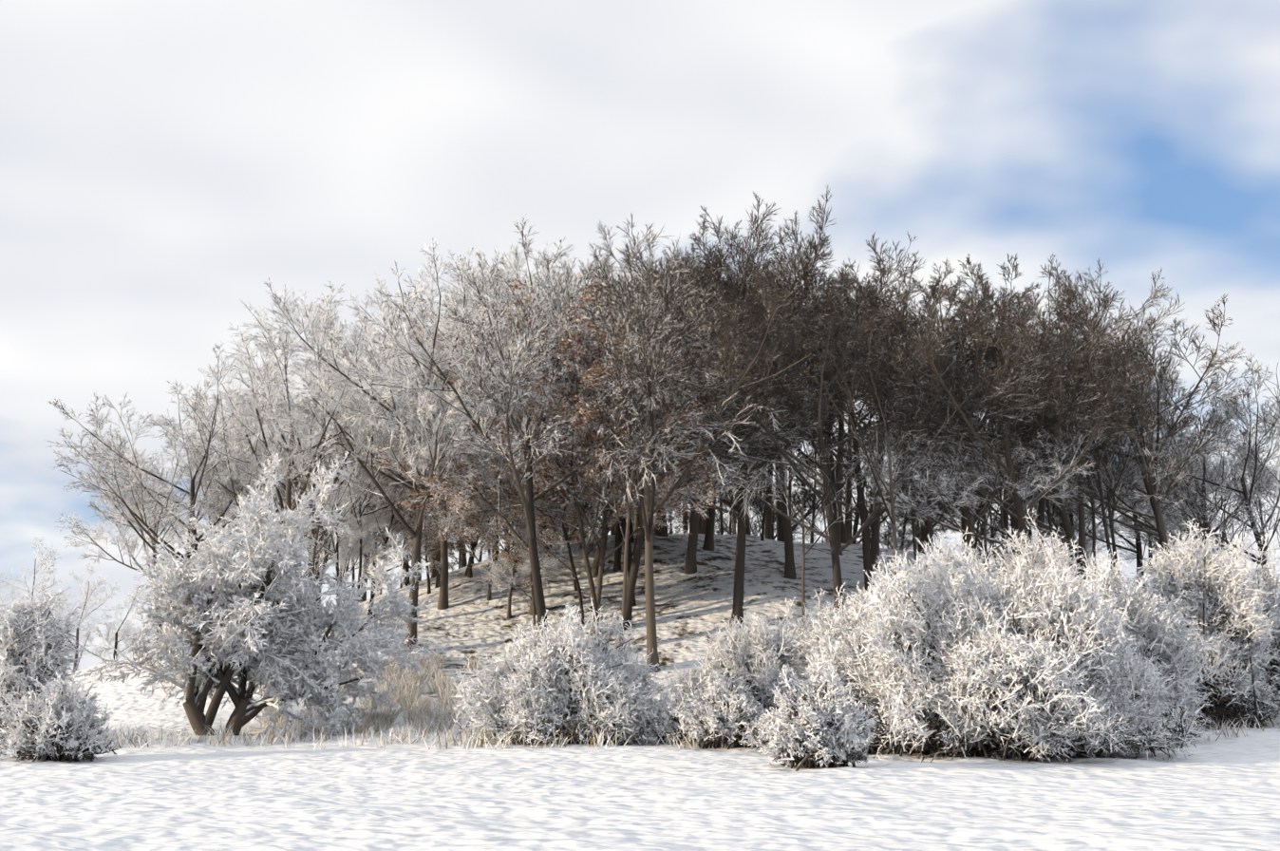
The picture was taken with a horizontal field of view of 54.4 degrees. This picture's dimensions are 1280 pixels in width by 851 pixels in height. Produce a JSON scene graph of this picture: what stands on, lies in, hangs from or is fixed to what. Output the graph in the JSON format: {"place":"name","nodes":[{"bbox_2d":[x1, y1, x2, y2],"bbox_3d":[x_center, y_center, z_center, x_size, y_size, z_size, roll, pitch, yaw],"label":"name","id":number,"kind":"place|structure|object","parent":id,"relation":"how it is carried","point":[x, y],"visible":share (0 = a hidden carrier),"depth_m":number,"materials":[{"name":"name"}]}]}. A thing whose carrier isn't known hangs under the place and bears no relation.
{"place":"outdoors","nodes":[
{"label":"outdoors","id":0,"kind":"place"},
{"bbox_2d":[307,446,482,574],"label":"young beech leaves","id":1,"kind":"object","parent":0,"point":[448,546],"visible":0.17,"depth_m":60.08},
{"bbox_2d":[0,532,1279,850],"bbox_3d":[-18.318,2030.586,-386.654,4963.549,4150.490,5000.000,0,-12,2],"label":"terrain","id":2,"kind":"structure","parent":0,"point":[1221,793],"depth_m":19.34,"materials":[{"name":"snow"}]},
{"bbox_2d":[0,562,112,669],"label":"tree","id":3,"kind":"object","parent":2,"relation":"on","point":[77,633],"visible":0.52,"depth_m":151.93,"materials":[{"name":"white plant"}]},
{"bbox_2d":[0,574,122,762],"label":"bushes","id":4,"kind":"object","parent":2,"relation":"on","point":[45,711],"visible":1,"depth_m":26.75,"materials":[{"name":"white plant"}]},
{"bbox_2d":[0,535,128,657],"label":"tree","id":5,"kind":"object","parent":2,"relation":"on","point":[45,562],"visible":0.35,"depth_m":162.16,"materials":[{"name":"white plant"}]},
{"bbox_2d":[37,573,169,668],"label":"tree","id":6,"kind":"object","parent":2,"relation":"on","point":[117,634],"visible":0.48,"depth_m":173.96,"materials":[{"name":"white plant"}]},
{"bbox_2d":[55,437,219,642],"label":"beech tree","id":7,"kind":"object","parent":2,"relation":"on","point":[125,529],"visible":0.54,"depth_m":68.03,"materials":[{"name":"white plant"}]},
{"bbox_2d":[46,339,280,563],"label":"beech tree","id":8,"kind":"object","parent":2,"relation":"on","point":[198,406],"visible":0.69,"depth_m":56.23,"materials":[{"name":"white plant"}]},
{"bbox_2d":[53,382,297,574],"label":"beech tree","id":9,"kind":"object","parent":2,"relation":"on","point":[168,423],"visible":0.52,"depth_m":61.62,"materials":[{"name":"white plant"}]},
{"bbox_2d":[110,432,320,558],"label":"beech tree","id":10,"kind":"object","parent":2,"relation":"on","point":[188,517],"visible":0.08,"depth_m":71.65,"materials":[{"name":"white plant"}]},
{"bbox_2d":[196,383,297,560],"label":"tree","id":11,"kind":"object","parent":2,"relation":"on","point":[235,498],"visible":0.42,"depth_m":55.70,"materials":[{"name":"grey plant"}]},
{"bbox_2d":[83,451,450,736],"bbox_3d":[-10.502,5.036,35.064,9.804,8.432,8.227,0,-12,2],"label":"frosted tree","id":12,"kind":"object","parent":2,"relation":"on","point":[218,628],"visible":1,"depth_m":33.65,"materials":[{"name":"white plant"}]},
{"bbox_2d":[178,366,372,579],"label":"beech tree","id":13,"kind":"object","parent":2,"relation":"on","point":[322,461],"visible":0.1,"depth_m":68.11,"materials":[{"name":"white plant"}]},
{"bbox_2d":[177,306,380,617],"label":"beech tree","id":14,"kind":"object","parent":2,"relation":"on","point":[313,533],"visible":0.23,"depth_m":60.85,"materials":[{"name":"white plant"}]},
{"bbox_2d":[225,403,388,610],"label":"beech tree","id":15,"kind":"object","parent":2,"relation":"on","point":[292,490],"visible":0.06,"depth_m":71.57,"materials":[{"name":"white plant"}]},
{"bbox_2d":[188,287,444,638],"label":"beech tree","id":16,"kind":"object","parent":2,"relation":"on","point":[291,455],"visible":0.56,"depth_m":50.26,"materials":[{"name":"white plant"}]},
{"bbox_2d":[254,472,385,626],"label":"tree","id":17,"kind":"object","parent":2,"relation":"on","point":[336,550],"visible":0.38,"depth_m":55.61,"materials":[{"name":"grey plant"}]},
{"bbox_2d":[257,420,394,609],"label":"tree","id":18,"kind":"object","parent":2,"relation":"on","point":[315,545],"visible":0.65,"depth_m":50.38,"materials":[{"name":"grey plant"}]},
{"bbox_2d":[222,280,474,587],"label":"beech tree","id":19,"kind":"object","parent":2,"relation":"on","point":[302,404],"visible":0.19,"depth_m":56.83,"materials":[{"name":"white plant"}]},
{"bbox_2d":[294,459,407,578],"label":"beech tree","id":20,"kind":"object","parent":2,"relation":"on","point":[329,558],"visible":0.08,"depth_m":80.84,"materials":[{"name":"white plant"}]},
{"bbox_2d":[319,413,387,622],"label":"tree","id":21,"kind":"object","parent":2,"relation":"on","point":[360,558],"visible":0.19,"depth_m":56.43,"materials":[{"name":"brown plant"}]},
{"bbox_2d":[309,502,422,588],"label":"sapling","id":22,"kind":"object","parent":2,"relation":"on","point":[352,554],"visible":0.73,"depth_m":58.17,"materials":[{"name":"grey plant"}]},
{"bbox_2d":[292,272,473,588],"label":"beech tree","id":23,"kind":"object","parent":2,"relation":"on","point":[405,567],"visible":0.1,"depth_m":69.54,"materials":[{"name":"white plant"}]},
{"bbox_2d":[321,447,476,616],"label":"tree","id":24,"kind":"object","parent":2,"relation":"on","point":[385,543],"visible":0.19,"depth_m":60.06,"materials":[{"name":"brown plant"}]},
{"bbox_2d":[232,235,579,652],"bbox_3d":[-9.647,0.358,50.460,12.442,17.697,12.901,5,-13,-24],"label":"beech tree","id":25,"kind":"object","parent":2,"relation":"on","point":[365,412],"visible":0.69,"depth_m":48.88,"materials":[{"name":"white plant"}]},
{"bbox_2d":[292,248,522,609],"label":"beech tree","id":26,"kind":"object","parent":2,"relation":"on","point":[442,602],"visible":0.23,"depth_m":55.81,"materials":[{"name":"grey plant"}]},
{"bbox_2d":[361,494,458,594],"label":"sapling","id":27,"kind":"object","parent":2,"relation":"on","point":[386,522],"visible":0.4,"depth_m":60.81,"materials":[{"name":"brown plant"}]},
{"bbox_2d":[323,246,588,587],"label":"beech tree","id":28,"kind":"object","parent":2,"relation":"on","point":[438,577],"visible":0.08,"depth_m":62.17,"materials":[{"name":"grey plant"}]},
{"bbox_2d":[411,453,598,619],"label":"tree","id":29,"kind":"object","parent":2,"relation":"on","point":[477,516],"depth_m":52.36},
{"bbox_2d":[426,214,601,558],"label":"beech tree","id":30,"kind":"object","parent":2,"relation":"on","point":[524,244],"visible":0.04,"depth_m":62.70,"materials":[{"name":"grey plant"}]},
{"bbox_2d":[395,280,637,572],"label":"tree","id":31,"kind":"object","parent":2,"relation":"on","point":[517,302],"depth_m":56.92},
{"bbox_2d":[467,527,568,627],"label":"sapling","id":32,"kind":"object","parent":2,"relation":"on","point":[523,569],"visible":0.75,"depth_m":51.83,"materials":[{"name":"grey plant"}]},
{"bbox_2d":[350,249,719,634],"bbox_3d":[-5.230,0.433,45.291,15.711,16.656,13.177,-6,-13,14],"label":"beech tree","id":33,"kind":"object","parent":2,"relation":"on","point":[527,473],"visible":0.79,"depth_m":44.89,"materials":[{"name":"white plant"}]},
{"bbox_2d":[374,331,726,636],"bbox_3d":[-3.379,2.865,50.228,9.868,11.383,13.222,-9,-14,36],"label":"tree","id":34,"kind":"object","parent":2,"relation":"on","point":[581,410],"depth_m":49.05,"materials":[{"name":"plant"}]},
{"bbox_2d":[460,432,639,629],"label":"tree","id":35,"kind":"object","parent":2,"relation":"on","point":[510,543],"depth_m":51.99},
{"bbox_2d":[510,245,596,540],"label":"beech tree","id":36,"kind":"object","parent":2,"relation":"on","point":[568,269],"visible":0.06,"depth_m":70.83,"materials":[{"name":"grey plant"}]},
{"bbox_2d":[467,261,654,615],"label":"beech tree","id":37,"kind":"object","parent":2,"relation":"on","point":[561,315],"visible":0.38,"depth_m":53.02,"materials":[{"name":"grey plant"}]},
{"bbox_2d":[496,243,677,545],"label":"beech tree","id":38,"kind":"object","parent":2,"relation":"on","point":[517,259],"visible":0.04,"depth_m":69.49,"materials":[{"name":"grey plant"}]},
{"bbox_2d":[467,281,737,606],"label":"tree","id":39,"kind":"object","parent":2,"relation":"on","point":[592,298],"depth_m":53.81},
{"bbox_2d":[576,352,640,657],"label":"tree","id":40,"kind":"object","parent":2,"relation":"on","point":[625,576],"visible":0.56,"depth_m":45.35,"materials":[{"name":"brown plant"}]},
{"bbox_2d":[475,362,750,633],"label":"tree","id":41,"kind":"object","parent":2,"relation":"on","point":[634,488],"depth_m":49.15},
{"bbox_2d":[439,253,790,574],"bbox_3d":[-0.622,-0.903,59.124,13.754,16.206,14.741,-8,-14,35],"label":"beech tree","id":42,"kind":"object","parent":2,"relation":"on","point":[595,567],"visible":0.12,"depth_m":58.47,"materials":[{"name":"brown plant"}]},
{"bbox_2d":[550,350,683,570],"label":"tree","id":43,"kind":"object","parent":2,"relation":"on","point":[620,539],"depth_m":59.24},
{"bbox_2d":[563,393,708,571],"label":"tree","id":44,"kind":"object","parent":2,"relation":"on","point":[615,566],"depth_m":58.44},
{"bbox_2d":[577,220,783,536],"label":"beech tree","id":45,"kind":"object","parent":2,"relation":"on","point":[662,533],"visible":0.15,"depth_m":66.26,"materials":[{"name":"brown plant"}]},
{"bbox_2d":[554,294,818,556],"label":"tree","id":46,"kind":"object","parent":2,"relation":"on","point":[808,368],"depth_m":57.90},
{"bbox_2d":[97,647,1279,750],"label":"frost grass tufts","id":47,"kind":"object","parent":2,"relation":"on","point":[423,716],"visible":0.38,"depth_m":34.74,"materials":[{"name":"plant"}]},
{"bbox_2d":[554,192,824,574],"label":"beech tree","id":48,"kind":"object","parent":2,"relation":"on","point":[690,566],"visible":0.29,"depth_m":56.40,"materials":[{"name":"brown plant"}]},
{"bbox_2d":[547,243,845,629],"bbox_3d":[2.862,0.823,52.265,11.235,16.094,15.457,9,-12,-23],"label":"beech tree","id":49,"kind":"object","parent":2,"relation":"on","point":[694,317],"visible":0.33,"depth_m":50.11,"materials":[{"name":"brown plant"}]},
{"bbox_2d":[576,236,831,672],"bbox_3d":[2.479,0.528,46.407,9.512,17.182,13.988,-2,-15,5],"label":"beech tree","id":50,"kind":"object","parent":2,"relation":"on","point":[649,509],"visible":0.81,"depth_m":43.94,"materials":[{"name":"grey plant"}]},
{"bbox_2d":[573,230,848,550],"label":"beech tree","id":51,"kind":"object","parent":2,"relation":"on","point":[708,543],"visible":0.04,"depth_m":61.98,"materials":[{"name":"brown plant"}]},
{"bbox_2d":[608,183,856,579],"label":"beech tree","id":52,"kind":"object","parent":2,"relation":"on","point":[789,566],"visible":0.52,"depth_m":56.73,"materials":[{"name":"brown plant"}]},
{"bbox_2d":[578,214,889,628],"bbox_3d":[3.102,0.881,52.467,12.741,16.028,13.374,10,-17,-22],"label":"beech tree","id":53,"kind":"object","parent":2,"relation":"on","point":[738,593],"visible":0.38,"depth_m":50.15,"materials":[{"name":"brown plant"}]},
{"bbox_2d":[666,453,811,543],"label":"beech tree","id":54,"kind":"object","parent":2,"relation":"on","point":[729,532],"visible":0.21,"depth_m":97.56,"materials":[{"name":"grey plant"}]},
{"bbox_2d":[716,485,773,534],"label":"sapling","id":55,"kind":"object","parent":2,"relation":"on","point":[761,504],"visible":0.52,"depth_m":78.06,"materials":[{"name":"grey plant"}]},
{"bbox_2d":[702,264,824,539],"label":"beech tree","id":56,"kind":"object","parent":2,"relation":"on","point":[768,523],"depth_m":76.80,"materials":[{"name":"brown plant"}]},
{"bbox_2d":[714,426,817,539],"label":"beech tree","id":57,"kind":"object","parent":2,"relation":"on","point":[754,529],"visible":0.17,"depth_m":93.61,"materials":[{"name":"grey plant"}]},
{"bbox_2d":[715,437,866,530],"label":"beech tree","id":58,"kind":"object","parent":2,"relation":"on","point":[795,525],"visible":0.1,"depth_m":92.79,"materials":[{"name":"grey plant"}]},
{"bbox_2d":[730,244,859,542],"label":"beech tree","id":59,"kind":"object","parent":2,"relation":"on","point":[781,535],"depth_m":70.74,"materials":[{"name":"brown plant"}]},
{"bbox_2d":[757,388,865,509],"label":"beech tree","id":60,"kind":"object","parent":2,"relation":"on","point":[828,465],"visible":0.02,"depth_m":86.93,"materials":[{"name":"grey plant"}]},
{"bbox_2d":[742,416,892,635],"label":"tree","id":61,"kind":"object","parent":2,"relation":"on","point":[803,568],"visible":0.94,"depth_m":46.42,"materials":[{"name":"brown plant"}]},
{"bbox_2d":[673,277,969,619],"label":"beech tree","id":62,"kind":"object","parent":2,"relation":"on","point":[836,551],"visible":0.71,"depth_m":48.71,"materials":[{"name":"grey plant"}]},
{"bbox_2d":[771,260,905,543],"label":"beech tree","id":63,"kind":"object","parent":2,"relation":"on","point":[843,538],"depth_m":73.00,"materials":[{"name":"brown plant"}]},
{"bbox_2d":[761,303,917,541],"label":"beech tree","id":64,"kind":"object","parent":2,"relation":"on","point":[847,523],"visible":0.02,"depth_m":78.76,"materials":[{"name":"brown plant"}]},
{"bbox_2d":[757,230,941,555],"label":"beech tree","id":65,"kind":"object","parent":2,"relation":"on","point":[838,488],"visible":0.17,"depth_m":62.68,"materials":[{"name":"brown plant"}]},
{"bbox_2d":[711,272,998,597],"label":"beech tree","id":66,"kind":"object","parent":2,"relation":"on","point":[866,549],"visible":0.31,"depth_m":52.10,"materials":[{"name":"brown plant"}]},
{"bbox_2d":[772,420,939,544],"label":"beech tree","id":67,"kind":"object","parent":2,"relation":"on","point":[806,494],"visible":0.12,"depth_m":92.57,"materials":[{"name":"grey plant"}]},
{"bbox_2d":[448,504,1279,771],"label":"bushes","id":68,"kind":"object","parent":2,"relation":"on","point":[1045,655],"visible":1,"depth_m":27.46,"materials":[{"name":"white plant"}]},
{"bbox_2d":[818,473,921,540],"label":"sapling","id":69,"kind":"object","parent":2,"relation":"on","point":[871,491],"visible":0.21,"depth_m":81.23,"materials":[{"name":"grey plant"}]},
{"bbox_2d":[856,523,922,550],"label":"sapling","id":70,"kind":"object","parent":2,"relation":"on","point":[907,548],"visible":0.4,"depth_m":82.59,"materials":[{"name":"grey plant"}]},
{"bbox_2d":[790,328,999,582],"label":"tree","id":71,"kind":"object","parent":2,"relation":"on","point":[893,518],"visible":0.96,"depth_m":46.27,"materials":[{"name":"brown plant"}]},
{"bbox_2d":[746,262,1051,573],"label":"beech tree","id":72,"kind":"object","parent":2,"relation":"on","point":[875,542],"visible":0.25,"depth_m":59.90,"materials":[{"name":"brown plant"}]},
{"bbox_2d":[836,446,960,550],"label":"beech tree","id":73,"kind":"object","parent":2,"relation":"on","point":[884,541],"visible":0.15,"depth_m":95.42,"materials":[{"name":"grey plant"}]},
{"bbox_2d":[858,320,979,579],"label":"tree","id":74,"kind":"object","parent":2,"relation":"on","point":[914,544],"visible":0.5,"depth_m":51.77,"materials":[{"name":"brown plant"}]},
{"bbox_2d":[822,231,1038,566],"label":"beech tree","id":75,"kind":"object","parent":2,"relation":"on","point":[928,526],"visible":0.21,"depth_m":64.88,"materials":[{"name":"brown plant"}]},
{"bbox_2d":[877,413,1003,552],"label":"beech tree","id":76,"kind":"object","parent":2,"relation":"on","point":[917,526],"visible":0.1,"depth_m":84.79,"materials":[{"name":"grey plant"}]},
{"bbox_2d":[795,253,1107,567],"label":"beech tree","id":77,"kind":"object","parent":2,"relation":"on","point":[862,396],"visible":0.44,"depth_m":52.95,"materials":[{"name":"brown plant"}]},
{"bbox_2d":[858,257,1072,555],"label":"beech tree","id":78,"kind":"object","parent":2,"relation":"on","point":[963,512],"visible":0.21,"depth_m":66.91,"materials":[{"name":"brown plant"}]},
{"bbox_2d":[926,404,1027,566],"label":"tree","id":79,"kind":"object","parent":2,"relation":"on","point":[985,520],"visible":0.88,"depth_m":48.51,"materials":[{"name":"brown plant"}]},
{"bbox_2d":[883,446,1074,562],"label":"beech tree","id":80,"kind":"object","parent":2,"relation":"on","point":[940,529],"visible":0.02,"depth_m":91.35,"materials":[{"name":"grey plant"}]},
{"bbox_2d":[900,318,1084,568],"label":"beech tree","id":81,"kind":"object","parent":2,"relation":"on","point":[1006,519],"depth_m":69.88,"materials":[{"name":"brown plant"}]},
{"bbox_2d":[850,259,1150,578],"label":"beech tree","id":82,"kind":"object","parent":2,"relation":"on","point":[1055,493],"visible":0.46,"depth_m":50.71,"materials":[{"name":"brown plant"}]},
{"bbox_2d":[847,272,1156,559],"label":"beech tree","id":83,"kind":"object","parent":2,"relation":"on","point":[1014,495],"visible":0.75,"depth_m":48.71,"materials":[{"name":"brown plant"}]},
{"bbox_2d":[944,382,1075,571],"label":"tree","id":84,"kind":"object","parent":2,"relation":"on","point":[1000,514],"visible":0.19,"depth_m":55.75,"materials":[{"name":"brown plant"}]},
{"bbox_2d":[856,252,1170,566],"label":"beech tree","id":85,"kind":"object","parent":2,"relation":"on","point":[988,290],"visible":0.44,"depth_m":56.53,"materials":[{"name":"brown plant"}]},
{"bbox_2d":[934,456,1103,553],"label":"beech tree","id":86,"kind":"object","parent":2,"relation":"on","point":[997,517],"visible":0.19,"depth_m":87.93,"materials":[{"name":"grey plant"}]},
{"bbox_2d":[903,251,1186,558],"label":"beech tree","id":87,"kind":"object","parent":2,"relation":"on","point":[1041,510],"visible":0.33,"depth_m":59.02,"materials":[{"name":"brown plant"}]},
{"bbox_2d":[976,360,1120,588],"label":"tree","id":88,"kind":"object","parent":2,"relation":"on","point":[1094,533],"visible":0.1,"depth_m":58.39,"materials":[{"name":"brown plant"}]},
{"bbox_2d":[960,285,1159,588],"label":"beech tree","id":89,"kind":"object","parent":2,"relation":"on","point":[1082,528],"visible":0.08,"depth_m":66.75,"materials":[{"name":"brown plant"}]},
{"bbox_2d":[976,404,1169,563],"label":"beech tree","id":90,"kind":"object","parent":2,"relation":"on","point":[1053,511],"visible":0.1,"depth_m":74.15,"materials":[{"name":"brown plant"}]},
{"bbox_2d":[948,410,1199,558],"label":"beech tree","id":91,"kind":"object","parent":2,"relation":"on","point":[1105,489],"depth_m":79.62,"materials":[{"name":"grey plant"}]},
{"bbox_2d":[1029,484,1131,575],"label":"sapling","id":92,"kind":"object","parent":2,"relation":"on","point":[1088,539],"visible":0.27,"depth_m":73.83,"materials":[{"name":"grey plant"}]},
{"bbox_2d":[1045,354,1157,574],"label":"tree","id":93,"kind":"object","parent":2,"relation":"on","point":[1113,537],"visible":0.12,"depth_m":59.20,"materials":[{"name":"brown plant"}]},
{"bbox_2d":[1043,346,1164,592],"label":"tree","id":94,"kind":"object","parent":2,"relation":"on","point":[1099,482],"visible":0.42,"depth_m":53.72,"materials":[{"name":"brown plant"}]},
{"bbox_2d":[993,304,1244,583],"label":"beech tree","id":95,"kind":"object","parent":2,"relation":"on","point":[1146,481],"visible":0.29,"depth_m":58.69,"materials":[{"name":"brown plant"}]},
{"bbox_2d":[991,292,1263,567],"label":"beech tree","id":96,"kind":"object","parent":2,"relation":"on","point":[1131,393],"visible":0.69,"depth_m":51.57,"materials":[{"name":"brown plant"}]},
{"bbox_2d":[1026,395,1238,596],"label":"beech tree","id":97,"kind":"object","parent":2,"relation":"on","point":[1138,548],"visible":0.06,"depth_m":71.35,"materials":[{"name":"brown plant"}]},
{"bbox_2d":[1073,439,1232,573],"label":"beech tree","id":98,"kind":"object","parent":2,"relation":"on","point":[1135,555],"visible":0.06,"depth_m":79.64,"materials":[{"name":"grey plant"}]},
{"bbox_2d":[1089,417,1274,557],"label":"beech tree","id":99,"kind":"object","parent":2,"relation":"on","point":[1198,534],"visible":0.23,"depth_m":71.43,"materials":[{"name":"grey plant"}]},
{"bbox_2d":[1090,390,1279,562],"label":"beech tree","id":100,"kind":"object","parent":2,"relation":"on","point":[1168,522],"visible":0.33,"depth_m":66.24,"materials":[{"name":"grey plant"}]},
{"bbox_2d":[1116,353,1279,597],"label":"beech tree","id":101,"kind":"object","parent":2,"relation":"on","point":[1248,501],"visible":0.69,"depth_m":59.66,"materials":[{"name":"grey plant"}]},
{"bbox_2d":[1211,414,1279,592],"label":"tree","id":102,"kind":"object","parent":2,"relation":"on","point":[1264,541],"visible":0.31,"depth_m":62.96,"materials":[{"name":"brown plant"}]},
{"bbox_2d":[0,0,1279,673],"label":"sky","id":103,"kind":"structure","parent":0,"point":[161,161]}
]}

